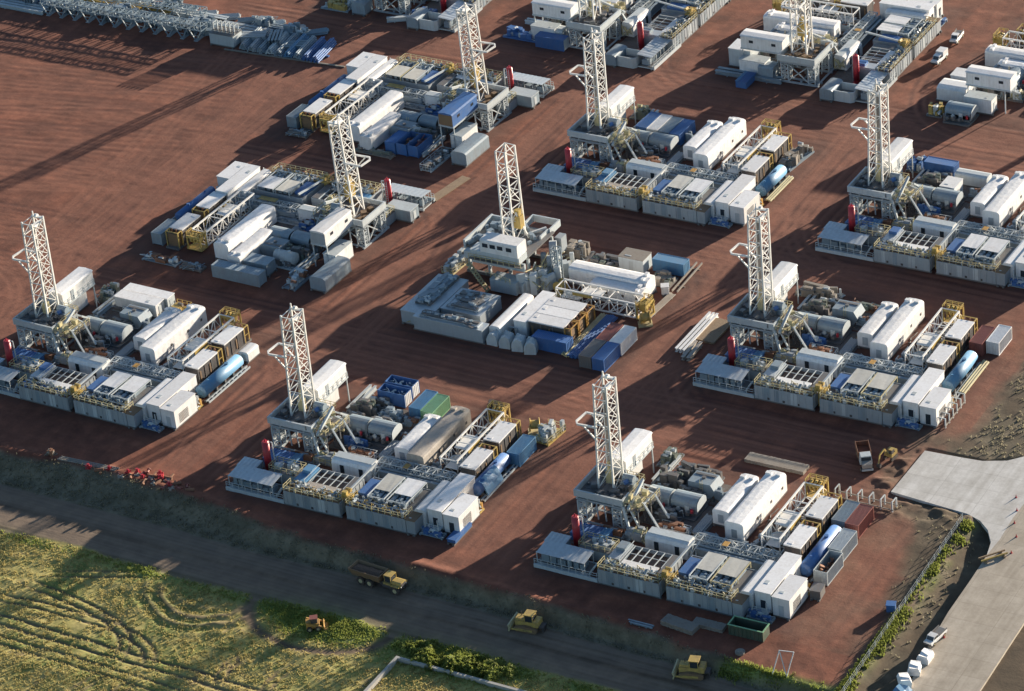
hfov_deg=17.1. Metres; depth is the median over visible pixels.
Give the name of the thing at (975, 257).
mud tank
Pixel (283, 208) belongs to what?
pipe catwalk
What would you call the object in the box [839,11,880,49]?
pipe catwalk
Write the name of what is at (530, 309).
control house
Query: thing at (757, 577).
storage tank
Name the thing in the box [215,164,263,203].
control house
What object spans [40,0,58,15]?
steel trestle
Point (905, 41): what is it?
jib hoist
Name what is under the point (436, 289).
equipment skid
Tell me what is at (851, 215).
mud gas separator
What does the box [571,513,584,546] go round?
mud gas separator
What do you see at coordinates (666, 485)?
equipment skid
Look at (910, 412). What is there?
door
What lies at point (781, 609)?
door
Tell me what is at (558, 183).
pump shelter
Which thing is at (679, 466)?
equipment skid
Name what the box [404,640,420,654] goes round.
shrub
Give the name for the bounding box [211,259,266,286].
shipping container
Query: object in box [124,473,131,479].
steel spool
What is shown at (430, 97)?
choke house
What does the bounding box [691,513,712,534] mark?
pipe bundle
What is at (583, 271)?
covered tank
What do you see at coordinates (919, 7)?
control house
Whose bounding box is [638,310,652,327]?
hose reel
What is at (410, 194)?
pump shelter
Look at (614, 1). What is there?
covered tank
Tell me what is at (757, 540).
equipment skid
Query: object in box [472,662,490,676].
shrub
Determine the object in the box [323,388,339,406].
equipment house
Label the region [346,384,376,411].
pipe ramp
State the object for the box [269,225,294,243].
mud pump
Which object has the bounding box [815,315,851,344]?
mud pump
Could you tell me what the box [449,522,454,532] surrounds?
door
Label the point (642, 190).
jib hoist
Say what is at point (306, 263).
pipe ramp
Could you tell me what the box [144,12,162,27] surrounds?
steel beam
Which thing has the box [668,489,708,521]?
tank
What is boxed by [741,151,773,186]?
generator set
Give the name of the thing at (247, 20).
pipe bundle
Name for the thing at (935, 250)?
jib hoist
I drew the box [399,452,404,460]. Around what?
door
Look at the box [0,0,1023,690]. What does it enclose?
ground
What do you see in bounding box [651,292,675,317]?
pipe bundle
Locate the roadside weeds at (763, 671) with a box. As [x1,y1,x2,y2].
[716,655,823,690]
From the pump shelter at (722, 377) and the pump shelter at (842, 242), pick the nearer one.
the pump shelter at (722, 377)
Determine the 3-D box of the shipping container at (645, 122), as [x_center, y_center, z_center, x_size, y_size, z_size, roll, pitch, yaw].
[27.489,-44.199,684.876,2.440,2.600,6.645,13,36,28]
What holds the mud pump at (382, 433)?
on the ground mat at (374, 448)
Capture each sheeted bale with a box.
[486,329,502,346]
[499,330,514,349]
[511,333,526,351]
[524,336,537,354]
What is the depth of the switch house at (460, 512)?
568.96 m
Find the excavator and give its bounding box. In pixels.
[876,447,897,467]
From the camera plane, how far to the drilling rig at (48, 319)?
631.01 m
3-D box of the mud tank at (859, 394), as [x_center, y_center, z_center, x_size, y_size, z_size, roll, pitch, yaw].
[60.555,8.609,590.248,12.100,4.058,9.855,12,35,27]
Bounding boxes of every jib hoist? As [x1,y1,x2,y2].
[67,361,106,397]
[298,173,333,194]
[338,463,375,504]
[424,62,457,81]
[635,166,666,206]
[654,0,696,16]
[657,540,694,584]
[811,358,843,405]
[865,31,910,49]
[928,224,958,268]
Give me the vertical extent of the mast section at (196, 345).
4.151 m
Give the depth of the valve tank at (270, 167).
680.66 m
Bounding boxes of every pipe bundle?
[57,456,119,470]
[114,341,134,358]
[173,5,198,9]
[191,10,218,17]
[217,13,240,20]
[237,16,259,23]
[239,26,261,49]
[247,27,270,51]
[256,29,277,53]
[259,19,285,25]
[265,31,289,54]
[274,32,299,56]
[283,33,308,57]
[293,35,316,59]
[301,36,326,60]
[306,27,328,36]
[310,37,336,62]
[377,439,399,458]
[561,313,607,356]
[567,314,617,358]
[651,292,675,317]
[666,151,683,165]
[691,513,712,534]
[838,337,857,356]
[952,207,969,222]
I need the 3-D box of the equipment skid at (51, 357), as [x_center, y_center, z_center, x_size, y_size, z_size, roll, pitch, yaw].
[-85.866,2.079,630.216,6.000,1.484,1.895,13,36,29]
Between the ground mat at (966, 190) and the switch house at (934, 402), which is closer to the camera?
the switch house at (934, 402)
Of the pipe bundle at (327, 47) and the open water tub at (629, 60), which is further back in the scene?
the pipe bundle at (327, 47)
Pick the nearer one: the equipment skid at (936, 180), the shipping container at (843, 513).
the shipping container at (843, 513)
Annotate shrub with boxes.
[390,638,412,652]
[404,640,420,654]
[408,647,423,660]
[410,652,428,663]
[414,646,434,655]
[415,648,434,659]
[418,639,438,649]
[418,650,437,664]
[423,657,442,671]
[442,654,461,666]
[442,661,460,673]
[443,655,457,666]
[446,662,464,676]
[449,658,467,670]
[456,652,469,663]
[459,656,478,666]
[459,659,477,674]
[466,654,485,665]
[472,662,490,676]
[474,661,485,673]
[476,665,489,678]
[481,669,502,681]
[483,656,503,670]
[488,665,502,679]
[497,663,516,678]
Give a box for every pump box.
[238,342,259,363]
[446,522,471,545]
[660,283,668,296]
[809,582,824,601]
[885,600,895,612]
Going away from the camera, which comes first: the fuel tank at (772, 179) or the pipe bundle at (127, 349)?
the pipe bundle at (127, 349)
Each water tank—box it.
[12,347,44,362]
[262,447,303,465]
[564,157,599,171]
[569,522,612,541]
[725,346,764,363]
[735,71,755,88]
[844,215,882,229]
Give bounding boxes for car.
[893,684,912,690]
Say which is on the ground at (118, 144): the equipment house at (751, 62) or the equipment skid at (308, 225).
the equipment house at (751, 62)
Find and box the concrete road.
[911,505,1023,690]
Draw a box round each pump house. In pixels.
[309,255,351,293]
[351,0,373,16]
[386,199,420,222]
[406,7,429,30]
[451,132,489,167]
[509,86,540,108]
[555,25,569,39]
[605,44,626,67]
[758,61,780,77]
[819,78,842,102]
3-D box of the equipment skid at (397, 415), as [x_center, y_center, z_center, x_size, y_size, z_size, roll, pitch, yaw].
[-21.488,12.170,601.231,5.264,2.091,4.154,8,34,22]
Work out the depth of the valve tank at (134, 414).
606.85 m
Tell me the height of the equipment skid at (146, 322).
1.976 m
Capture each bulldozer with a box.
[507,609,546,634]
[672,655,711,680]
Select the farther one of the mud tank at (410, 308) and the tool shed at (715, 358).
the mud tank at (410, 308)
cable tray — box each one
[108,367,161,386]
[376,469,438,489]
[648,0,669,16]
[666,173,722,187]
[693,546,763,569]
[841,365,908,383]
[858,18,881,48]
[956,231,1019,247]
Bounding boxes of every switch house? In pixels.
[159,390,197,430]
[216,161,247,186]
[346,52,374,74]
[442,493,479,533]
[729,189,759,226]
[771,574,807,620]
[910,0,943,17]
[919,386,951,427]
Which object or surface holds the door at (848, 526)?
in the shipping container at (860, 519)
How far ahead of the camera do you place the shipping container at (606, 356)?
609.32 m
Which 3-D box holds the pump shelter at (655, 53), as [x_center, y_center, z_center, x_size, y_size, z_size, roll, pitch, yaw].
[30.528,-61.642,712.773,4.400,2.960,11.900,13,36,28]
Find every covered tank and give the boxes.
[133,307,181,351]
[139,304,207,364]
[213,204,277,260]
[227,228,272,264]
[346,90,404,142]
[359,111,400,150]
[394,413,441,460]
[406,406,471,467]
[568,260,656,297]
[589,277,648,305]
[593,0,621,5]
[622,0,634,9]
[683,120,722,160]
[693,117,746,169]
[712,473,758,526]
[724,470,786,540]
[763,9,841,40]
[774,22,829,38]
[857,301,898,349]
[870,298,924,360]
[970,174,1008,218]
[982,171,1023,227]
[984,43,1023,67]
[997,57,1023,68]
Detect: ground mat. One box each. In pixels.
[5,360,57,365]
[70,338,134,356]
[102,307,154,333]
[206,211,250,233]
[262,461,317,467]
[276,222,293,228]
[328,434,394,455]
[338,98,377,118]
[382,408,411,432]
[404,108,420,112]
[425,1,441,12]
[571,537,627,543]
[619,35,638,49]
[622,146,683,163]
[637,506,713,533]
[655,481,731,505]
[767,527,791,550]
[785,331,857,352]
[830,312,872,330]
[832,66,853,82]
[902,202,970,220]
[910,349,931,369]
[963,185,977,201]
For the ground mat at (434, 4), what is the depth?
744.80 m
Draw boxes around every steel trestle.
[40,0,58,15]
[53,0,72,18]
[66,0,85,20]
[79,1,98,22]
[92,3,111,24]
[106,6,125,27]
[118,0,136,4]
[119,8,138,29]
[131,0,150,10]
[133,10,152,31]
[145,0,164,12]
[146,13,165,34]
[160,1,178,15]
[160,15,179,36]
[173,17,193,38]
[174,3,192,17]
[187,20,207,41]
[188,5,207,17]
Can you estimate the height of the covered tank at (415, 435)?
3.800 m
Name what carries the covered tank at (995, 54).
on the ground at (118, 144)
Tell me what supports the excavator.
on the ground at (118, 144)
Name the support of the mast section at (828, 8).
on the ground mat
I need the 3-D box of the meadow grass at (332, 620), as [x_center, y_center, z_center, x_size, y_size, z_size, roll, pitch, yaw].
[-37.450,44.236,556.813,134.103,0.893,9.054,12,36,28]
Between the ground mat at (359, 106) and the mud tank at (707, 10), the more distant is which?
the mud tank at (707, 10)
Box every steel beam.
[0,0,49,14]
[24,0,38,3]
[39,0,64,10]
[62,0,82,14]
[80,2,106,15]
[83,0,142,9]
[100,3,119,21]
[118,12,144,22]
[139,2,173,13]
[141,10,185,21]
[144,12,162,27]
[158,17,184,30]
[172,7,228,20]
[183,16,199,35]
[201,25,227,35]
[218,20,273,31]
[240,31,267,42]
[262,23,310,34]
[267,29,283,46]
[282,40,306,49]
[628,619,653,628]
[675,311,718,352]
[681,340,702,361]
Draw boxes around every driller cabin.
[47,267,97,307]
[303,359,349,402]
[310,207,353,265]
[438,92,477,146]
[531,0,578,35]
[597,84,635,123]
[608,428,654,472]
[740,28,788,74]
[764,261,798,303]
[880,137,913,177]
[965,64,1017,113]
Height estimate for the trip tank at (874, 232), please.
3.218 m
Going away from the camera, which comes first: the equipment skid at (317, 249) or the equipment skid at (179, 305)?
the equipment skid at (179, 305)
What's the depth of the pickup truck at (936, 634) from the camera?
530.32 m
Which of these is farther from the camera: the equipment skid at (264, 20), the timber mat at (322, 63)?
the equipment skid at (264, 20)
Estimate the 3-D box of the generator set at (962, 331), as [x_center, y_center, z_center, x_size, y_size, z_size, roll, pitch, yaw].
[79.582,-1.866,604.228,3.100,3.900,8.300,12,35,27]
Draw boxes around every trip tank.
[9,355,44,379]
[268,456,306,483]
[371,204,395,225]
[494,91,516,110]
[570,162,604,185]
[578,531,622,561]
[734,353,772,379]
[854,220,892,245]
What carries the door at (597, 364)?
in the shipping container at (606, 356)
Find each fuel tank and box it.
[172,186,215,219]
[196,354,249,402]
[273,249,298,270]
[307,74,345,104]
[412,125,421,132]
[473,453,517,501]
[755,165,792,200]
[800,525,841,581]
[942,350,983,397]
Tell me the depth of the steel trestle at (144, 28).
747.17 m
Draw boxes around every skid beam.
[386,15,409,22]
[672,262,701,292]
[715,66,783,84]
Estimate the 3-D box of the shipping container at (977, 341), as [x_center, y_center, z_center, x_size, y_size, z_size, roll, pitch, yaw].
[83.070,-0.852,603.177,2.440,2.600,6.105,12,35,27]
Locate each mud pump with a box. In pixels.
[78,316,105,340]
[98,320,135,348]
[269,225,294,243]
[290,230,310,245]
[343,414,373,438]
[365,418,403,447]
[398,110,422,122]
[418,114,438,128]
[626,129,652,151]
[645,484,675,512]
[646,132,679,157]
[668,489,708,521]
[786,30,800,40]
[792,312,821,337]
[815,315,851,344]
[907,184,935,207]
[930,187,964,214]
[943,100,978,126]
[997,74,1023,96]
[1010,66,1023,83]
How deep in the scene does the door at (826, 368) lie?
599.12 m
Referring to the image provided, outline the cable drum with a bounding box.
[735,648,744,655]
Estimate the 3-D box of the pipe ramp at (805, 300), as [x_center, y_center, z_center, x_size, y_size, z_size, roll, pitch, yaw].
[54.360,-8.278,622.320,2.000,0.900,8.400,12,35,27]
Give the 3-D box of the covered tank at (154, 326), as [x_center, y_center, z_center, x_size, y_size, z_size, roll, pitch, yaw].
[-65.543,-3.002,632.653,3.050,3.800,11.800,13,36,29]
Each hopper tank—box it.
[119,304,152,329]
[260,236,290,256]
[389,117,417,135]
[688,470,724,501]
[770,28,786,33]
[832,299,865,327]
[993,64,1010,69]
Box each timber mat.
[224,48,344,67]
[432,175,469,201]
[660,613,699,634]
[693,617,726,632]
[696,318,729,343]
[744,452,809,474]
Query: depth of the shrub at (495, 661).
539.72 m
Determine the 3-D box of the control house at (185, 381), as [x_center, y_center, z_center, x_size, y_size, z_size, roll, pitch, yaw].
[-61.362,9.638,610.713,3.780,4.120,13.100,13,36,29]
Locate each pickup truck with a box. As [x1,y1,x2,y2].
[923,625,946,646]
[931,46,947,64]
[949,28,963,43]
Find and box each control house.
[141,371,196,425]
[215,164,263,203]
[346,54,390,89]
[420,473,474,531]
[513,290,555,337]
[709,174,755,221]
[747,552,802,614]
[879,0,941,18]
[896,367,944,422]
[1009,252,1023,282]
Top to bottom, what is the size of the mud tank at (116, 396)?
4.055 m
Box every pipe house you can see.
[114,289,164,317]
[123,283,175,307]
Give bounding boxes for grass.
[0,451,800,690]
[0,532,621,690]
[1,529,609,690]
[884,375,1023,669]
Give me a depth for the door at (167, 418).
605.45 m
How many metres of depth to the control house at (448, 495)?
571.50 m
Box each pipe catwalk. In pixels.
[110,356,180,380]
[232,193,299,218]
[361,81,426,103]
[377,456,456,482]
[628,0,654,14]
[667,162,737,182]
[694,532,781,561]
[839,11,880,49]
[842,352,924,377]
[957,220,1023,242]
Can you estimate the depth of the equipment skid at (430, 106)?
701.23 m
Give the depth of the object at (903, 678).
521.57 m
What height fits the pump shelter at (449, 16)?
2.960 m
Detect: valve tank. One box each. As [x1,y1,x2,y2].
[125,405,143,429]
[268,165,278,172]
[395,56,405,62]
[405,511,423,536]
[696,204,711,225]
[731,592,749,616]
[882,403,897,427]
[926,17,941,34]
[996,265,1010,287]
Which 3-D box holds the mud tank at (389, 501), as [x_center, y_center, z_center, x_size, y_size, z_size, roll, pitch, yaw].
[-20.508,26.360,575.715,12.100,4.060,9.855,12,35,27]
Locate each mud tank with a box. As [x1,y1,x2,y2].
[17,362,95,411]
[72,371,154,426]
[254,162,327,205]
[282,464,364,517]
[311,174,382,207]
[345,473,432,533]
[382,53,451,91]
[400,274,468,324]
[412,309,488,344]
[437,63,503,92]
[440,288,501,322]
[446,0,491,12]
[585,168,656,211]
[597,540,682,598]
[642,174,717,223]
[643,11,697,49]
[661,0,726,26]
[665,551,757,616]
[754,360,832,410]
[819,368,903,424]
[853,43,912,82]
[873,14,937,59]
[874,226,947,272]
[936,233,1015,285]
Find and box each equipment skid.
[37,350,59,363]
[45,448,57,456]
[54,350,70,365]
[83,335,110,348]
[85,346,113,359]
[89,314,104,318]
[94,282,119,303]
[110,305,126,311]
[112,316,139,333]
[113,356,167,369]
[115,3,138,15]
[139,419,164,432]
[140,251,182,267]
[140,318,149,329]
[158,299,191,315]
[161,0,183,6]
[163,353,181,368]
[179,261,206,272]
[194,15,217,29]
[195,395,202,409]
[251,15,277,26]
[275,258,296,268]
[276,214,301,225]
[282,267,311,291]
[283,22,308,35]
[285,128,311,138]
[286,243,310,264]
[295,450,319,465]
[298,217,319,223]
[298,219,314,231]
[299,242,320,254]
[313,450,335,467]
[321,0,351,12]
[337,415,347,433]
[341,410,364,415]
[343,435,370,449]
[348,445,377,458]
[350,398,383,417]
[355,144,395,159]
[370,396,392,408]
[371,416,394,421]
[377,406,407,423]
[379,455,437,469]
[399,431,407,440]
[402,416,420,428]
[404,100,427,110]
[412,6,437,12]
[412,125,439,143]
[415,272,459,305]
[418,309,482,328]
[419,146,452,172]
[419,525,446,539]
[425,103,445,107]
[425,105,440,115]
[426,125,447,135]
[432,451,454,470]
[441,246,470,274]
[446,289,492,312]
[478,499,484,513]
[483,399,505,419]
[503,25,534,42]
[530,419,565,446]
[549,18,565,25]
[562,239,595,261]
[590,252,618,267]
[591,159,613,169]
[603,525,630,540]
[611,159,625,173]
[612,13,630,28]
[624,525,645,543]
[629,104,650,119]
[633,145,658,157]
[638,155,665,163]
[651,482,669,487]
[651,506,683,522]
[655,269,677,288]
[656,446,684,469]
[656,464,689,489]
[658,519,691,534]
[667,164,717,173]
[670,465,694,476]
[678,460,724,479]
[679,484,710,503]
[684,131,693,141]
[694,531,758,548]
[708,217,732,228]
[711,486,727,500]
[716,160,730,173]
[746,608,775,623]
[753,529,770,546]
[755,348,780,360]
[760,52,774,58]
[775,348,798,364]
[778,141,813,171]
[795,280,845,298]
[795,310,818,314]
[801,333,828,346]
[802,298,831,315]
[807,580,810,595]
[809,342,838,354]
[819,297,838,308]
[828,315,853,328]
[837,27,851,43]
[840,20,852,32]
[843,352,900,364]
[852,299,879,313]
[854,316,870,326]
[873,217,898,227]
[892,216,913,231]
[895,346,914,365]
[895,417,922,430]
[905,155,926,173]
[915,203,942,215]
[917,172,944,187]
[924,211,951,220]
[926,101,944,118]
[933,171,951,178]
[941,17,947,26]
[958,221,1011,231]
[967,188,982,197]
[982,88,998,93]
[997,91,1007,99]
[1006,215,1023,231]
[1007,86,1023,102]
[1008,278,1023,288]
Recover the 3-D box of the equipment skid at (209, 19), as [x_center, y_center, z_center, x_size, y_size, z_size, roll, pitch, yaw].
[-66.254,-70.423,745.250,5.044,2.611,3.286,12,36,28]
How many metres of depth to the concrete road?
533.84 m
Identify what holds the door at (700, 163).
in the covered tank at (720, 143)
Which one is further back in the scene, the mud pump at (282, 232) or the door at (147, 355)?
the mud pump at (282, 232)
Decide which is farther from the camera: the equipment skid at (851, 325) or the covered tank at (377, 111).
the covered tank at (377, 111)
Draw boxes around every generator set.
[165,212,203,250]
[184,345,223,385]
[192,191,226,228]
[210,321,251,361]
[299,98,333,132]
[324,79,356,113]
[460,443,497,479]
[483,416,522,455]
[528,313,579,340]
[536,305,587,335]
[545,296,595,325]
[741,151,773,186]
[760,131,792,167]
[783,519,821,560]
[798,0,833,14]
[805,491,841,536]
[833,0,874,18]
[926,340,960,379]
[944,315,977,356]
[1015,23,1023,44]
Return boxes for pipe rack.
[212,19,239,34]
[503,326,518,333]
[834,484,897,511]
[937,392,965,427]
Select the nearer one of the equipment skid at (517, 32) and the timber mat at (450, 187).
the timber mat at (450, 187)
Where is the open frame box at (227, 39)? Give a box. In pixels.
[208,27,241,48]
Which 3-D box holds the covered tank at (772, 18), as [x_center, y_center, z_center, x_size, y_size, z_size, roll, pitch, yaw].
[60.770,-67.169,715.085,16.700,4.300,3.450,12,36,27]
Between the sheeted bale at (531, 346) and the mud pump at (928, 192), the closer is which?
the sheeted bale at (531, 346)
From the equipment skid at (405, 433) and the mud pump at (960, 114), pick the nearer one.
the equipment skid at (405, 433)
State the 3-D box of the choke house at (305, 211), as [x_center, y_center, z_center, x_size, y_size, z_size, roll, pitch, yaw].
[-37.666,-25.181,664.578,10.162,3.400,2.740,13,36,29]
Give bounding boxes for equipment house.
[68,292,88,313]
[243,253,277,277]
[322,238,353,263]
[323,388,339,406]
[449,121,477,149]
[530,20,560,38]
[618,110,626,122]
[618,247,651,272]
[631,461,642,476]
[728,38,759,67]
[738,54,770,72]
[780,293,787,302]
[936,78,973,102]
[939,176,962,190]
[950,67,976,89]
[963,90,997,115]
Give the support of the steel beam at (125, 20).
on the ground at (118, 144)
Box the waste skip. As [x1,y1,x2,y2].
[727,615,769,641]
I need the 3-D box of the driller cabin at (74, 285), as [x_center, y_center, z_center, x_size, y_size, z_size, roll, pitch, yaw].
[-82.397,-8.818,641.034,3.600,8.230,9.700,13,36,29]
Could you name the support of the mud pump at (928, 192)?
on the ground mat at (966, 205)
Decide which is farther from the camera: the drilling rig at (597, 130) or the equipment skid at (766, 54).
the equipment skid at (766, 54)
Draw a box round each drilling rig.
[12,211,96,352]
[267,303,357,455]
[311,113,389,248]
[373,0,427,15]
[437,2,511,131]
[463,142,573,295]
[565,0,630,52]
[567,27,647,161]
[573,371,669,528]
[727,203,817,352]
[777,0,841,87]
[847,79,931,220]
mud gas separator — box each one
[3,338,17,367]
[261,439,275,470]
[381,177,392,203]
[440,0,446,12]
[503,65,513,90]
[564,146,575,173]
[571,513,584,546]
[636,20,644,49]
[727,336,739,365]
[848,204,858,231]
[852,53,859,83]
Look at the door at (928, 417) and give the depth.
582.82 m
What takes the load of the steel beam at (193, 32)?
on the ground at (118, 144)
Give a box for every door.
[145,353,150,361]
[166,416,171,426]
[340,465,344,473]
[373,433,384,439]
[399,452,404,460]
[405,390,411,406]
[409,408,420,417]
[412,382,419,397]
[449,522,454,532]
[507,453,518,465]
[564,37,568,50]
[566,337,572,350]
[579,356,590,368]
[592,359,603,371]
[628,261,633,270]
[654,542,658,550]
[674,546,679,555]
[684,260,689,274]
[687,150,692,157]
[698,160,702,167]
[718,514,723,523]
[731,529,736,537]
[735,213,739,222]
[760,600,765,608]
[778,605,783,616]
[814,571,826,584]
[822,330,834,335]
[824,365,828,372]
[832,520,843,528]
[845,524,857,537]
[862,337,867,345]
[876,350,881,357]
[908,409,913,416]
[926,414,930,424]
[936,200,948,205]
[954,162,958,176]
[970,342,980,355]
[975,206,979,214]
[987,342,997,354]
[988,217,993,225]
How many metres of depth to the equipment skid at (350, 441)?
594.16 m
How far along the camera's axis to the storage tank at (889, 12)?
712.17 m
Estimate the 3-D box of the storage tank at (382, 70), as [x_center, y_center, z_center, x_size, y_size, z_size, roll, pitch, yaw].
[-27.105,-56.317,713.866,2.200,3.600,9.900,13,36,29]
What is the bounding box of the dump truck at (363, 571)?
[348,559,407,595]
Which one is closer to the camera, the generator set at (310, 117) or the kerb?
the kerb
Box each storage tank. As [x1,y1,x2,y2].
[135,378,172,418]
[236,169,271,200]
[365,59,397,87]
[414,480,450,524]
[489,293,533,332]
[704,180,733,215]
[740,560,775,607]
[885,8,929,22]
[889,374,920,416]
[955,168,991,187]
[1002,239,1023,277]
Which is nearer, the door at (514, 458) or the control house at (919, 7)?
the door at (514, 458)
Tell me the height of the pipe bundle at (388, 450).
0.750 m
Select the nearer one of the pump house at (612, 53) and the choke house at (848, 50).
the choke house at (848, 50)
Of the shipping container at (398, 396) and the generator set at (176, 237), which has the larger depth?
the generator set at (176, 237)
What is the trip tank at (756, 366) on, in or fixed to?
on the ground at (118, 144)
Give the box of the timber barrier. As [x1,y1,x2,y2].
[978,549,1007,563]
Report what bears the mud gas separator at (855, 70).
on the ground at (118, 144)
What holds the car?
on the concrete road
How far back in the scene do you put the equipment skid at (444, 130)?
691.66 m
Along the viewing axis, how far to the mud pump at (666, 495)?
568.42 m
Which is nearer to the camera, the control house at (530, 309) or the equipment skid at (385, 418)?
the equipment skid at (385, 418)
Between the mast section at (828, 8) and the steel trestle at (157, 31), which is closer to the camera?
the mast section at (828, 8)
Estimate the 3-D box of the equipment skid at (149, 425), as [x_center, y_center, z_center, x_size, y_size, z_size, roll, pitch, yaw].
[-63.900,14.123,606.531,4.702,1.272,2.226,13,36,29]
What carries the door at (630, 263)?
in the equipment house at (633, 259)
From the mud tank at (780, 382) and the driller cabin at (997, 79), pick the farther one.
the driller cabin at (997, 79)
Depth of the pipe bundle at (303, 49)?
730.40 m
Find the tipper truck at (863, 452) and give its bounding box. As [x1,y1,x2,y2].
[855,440,873,471]
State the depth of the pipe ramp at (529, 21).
732.23 m
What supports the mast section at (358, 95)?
on the ground mat at (359, 106)
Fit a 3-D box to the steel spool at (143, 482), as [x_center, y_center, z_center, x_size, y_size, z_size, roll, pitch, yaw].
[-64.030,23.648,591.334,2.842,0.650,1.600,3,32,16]
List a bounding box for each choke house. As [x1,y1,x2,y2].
[66,351,113,378]
[294,204,318,220]
[329,451,382,481]
[421,91,444,105]
[621,7,651,38]
[624,158,671,184]
[642,526,699,560]
[793,348,847,378]
[834,39,862,71]
[910,216,961,243]
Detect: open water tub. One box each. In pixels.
[419,11,443,30]
[617,48,642,68]
[833,82,859,102]
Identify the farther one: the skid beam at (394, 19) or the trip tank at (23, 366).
the skid beam at (394, 19)
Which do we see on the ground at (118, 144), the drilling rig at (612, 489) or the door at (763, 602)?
the drilling rig at (612, 489)
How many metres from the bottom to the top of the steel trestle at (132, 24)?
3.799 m
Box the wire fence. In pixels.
[842,513,962,690]
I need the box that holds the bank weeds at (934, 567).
[834,519,974,690]
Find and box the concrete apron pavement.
[891,451,1023,553]
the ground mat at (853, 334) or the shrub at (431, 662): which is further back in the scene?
the ground mat at (853, 334)
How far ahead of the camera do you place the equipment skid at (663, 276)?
632.40 m
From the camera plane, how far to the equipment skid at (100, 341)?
631.89 m
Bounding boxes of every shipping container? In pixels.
[151,219,176,245]
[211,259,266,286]
[286,104,309,128]
[377,383,412,407]
[384,130,408,154]
[385,375,419,398]
[396,131,420,155]
[407,133,432,157]
[408,389,437,417]
[420,393,450,419]
[506,434,536,466]
[531,329,573,353]
[535,31,569,51]
[578,338,605,369]
[592,341,620,372]
[595,322,622,341]
[609,325,637,355]
[635,111,661,130]
[646,114,672,131]
[652,253,689,276]
[657,116,683,133]
[669,119,695,145]
[813,550,843,585]
[827,528,857,561]
[831,500,859,528]
[845,503,873,538]
[924,156,958,176]
[969,325,994,355]
[986,324,1011,355]
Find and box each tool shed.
[0,357,4,366]
[238,457,262,468]
[543,163,564,171]
[544,531,571,544]
[702,354,726,364]
[825,221,847,230]
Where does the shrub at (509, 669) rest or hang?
on the ground at (118, 144)
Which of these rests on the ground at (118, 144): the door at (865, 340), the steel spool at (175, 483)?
the steel spool at (175, 483)
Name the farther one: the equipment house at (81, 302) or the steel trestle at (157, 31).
the steel trestle at (157, 31)
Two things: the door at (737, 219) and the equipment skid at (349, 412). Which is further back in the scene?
the door at (737, 219)
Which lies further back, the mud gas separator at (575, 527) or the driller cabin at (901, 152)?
the driller cabin at (901, 152)
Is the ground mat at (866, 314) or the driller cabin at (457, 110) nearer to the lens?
the ground mat at (866, 314)
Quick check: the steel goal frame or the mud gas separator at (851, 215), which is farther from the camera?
the mud gas separator at (851, 215)
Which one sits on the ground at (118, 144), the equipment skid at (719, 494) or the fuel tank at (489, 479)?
the fuel tank at (489, 479)
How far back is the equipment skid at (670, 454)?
580.45 m
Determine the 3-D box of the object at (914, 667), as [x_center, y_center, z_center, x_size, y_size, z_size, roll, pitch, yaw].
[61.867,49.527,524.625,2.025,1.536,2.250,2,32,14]
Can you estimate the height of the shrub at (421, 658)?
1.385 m
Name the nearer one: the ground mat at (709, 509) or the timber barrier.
the timber barrier
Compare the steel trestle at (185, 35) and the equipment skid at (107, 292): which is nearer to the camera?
the equipment skid at (107, 292)
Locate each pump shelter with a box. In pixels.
[0,366,21,398]
[226,464,285,503]
[373,183,434,210]
[438,0,482,32]
[495,72,554,97]
[533,169,586,201]
[534,539,600,582]
[637,37,680,69]
[693,360,755,397]
[815,227,874,261]
[854,70,896,104]
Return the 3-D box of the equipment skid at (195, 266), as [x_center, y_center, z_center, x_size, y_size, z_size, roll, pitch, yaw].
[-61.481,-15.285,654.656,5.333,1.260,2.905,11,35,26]
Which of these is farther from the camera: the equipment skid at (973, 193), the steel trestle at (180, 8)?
the steel trestle at (180, 8)
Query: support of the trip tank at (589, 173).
on the ground at (118, 144)
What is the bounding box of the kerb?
[364,656,524,690]
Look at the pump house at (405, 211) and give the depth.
662.53 m
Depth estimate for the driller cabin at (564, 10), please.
721.52 m
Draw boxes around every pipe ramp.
[92,291,118,316]
[289,253,319,275]
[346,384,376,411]
[422,134,445,156]
[524,18,561,24]
[652,455,681,482]
[797,294,816,311]
[912,168,929,182]
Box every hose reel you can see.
[528,418,539,435]
[553,278,567,296]
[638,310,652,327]
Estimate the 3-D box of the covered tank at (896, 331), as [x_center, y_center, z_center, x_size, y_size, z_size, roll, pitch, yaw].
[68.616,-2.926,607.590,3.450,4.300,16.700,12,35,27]
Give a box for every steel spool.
[94,468,103,474]
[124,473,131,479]
[135,478,146,485]
[146,471,156,477]
[164,473,173,481]
[172,480,181,485]
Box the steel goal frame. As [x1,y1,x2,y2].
[772,650,793,676]
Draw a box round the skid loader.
[305,614,328,632]
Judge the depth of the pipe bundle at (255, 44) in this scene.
734.42 m
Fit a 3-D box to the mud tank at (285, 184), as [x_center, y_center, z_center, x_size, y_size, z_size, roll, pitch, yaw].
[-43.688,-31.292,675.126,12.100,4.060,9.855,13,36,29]
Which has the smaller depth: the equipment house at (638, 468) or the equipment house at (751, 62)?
the equipment house at (638, 468)
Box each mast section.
[167,306,242,372]
[185,190,255,251]
[318,78,383,133]
[439,400,511,474]
[555,278,654,321]
[722,118,781,176]
[760,473,829,554]
[772,0,860,27]
[904,300,963,370]
[992,27,1023,48]
[1015,210,1023,233]

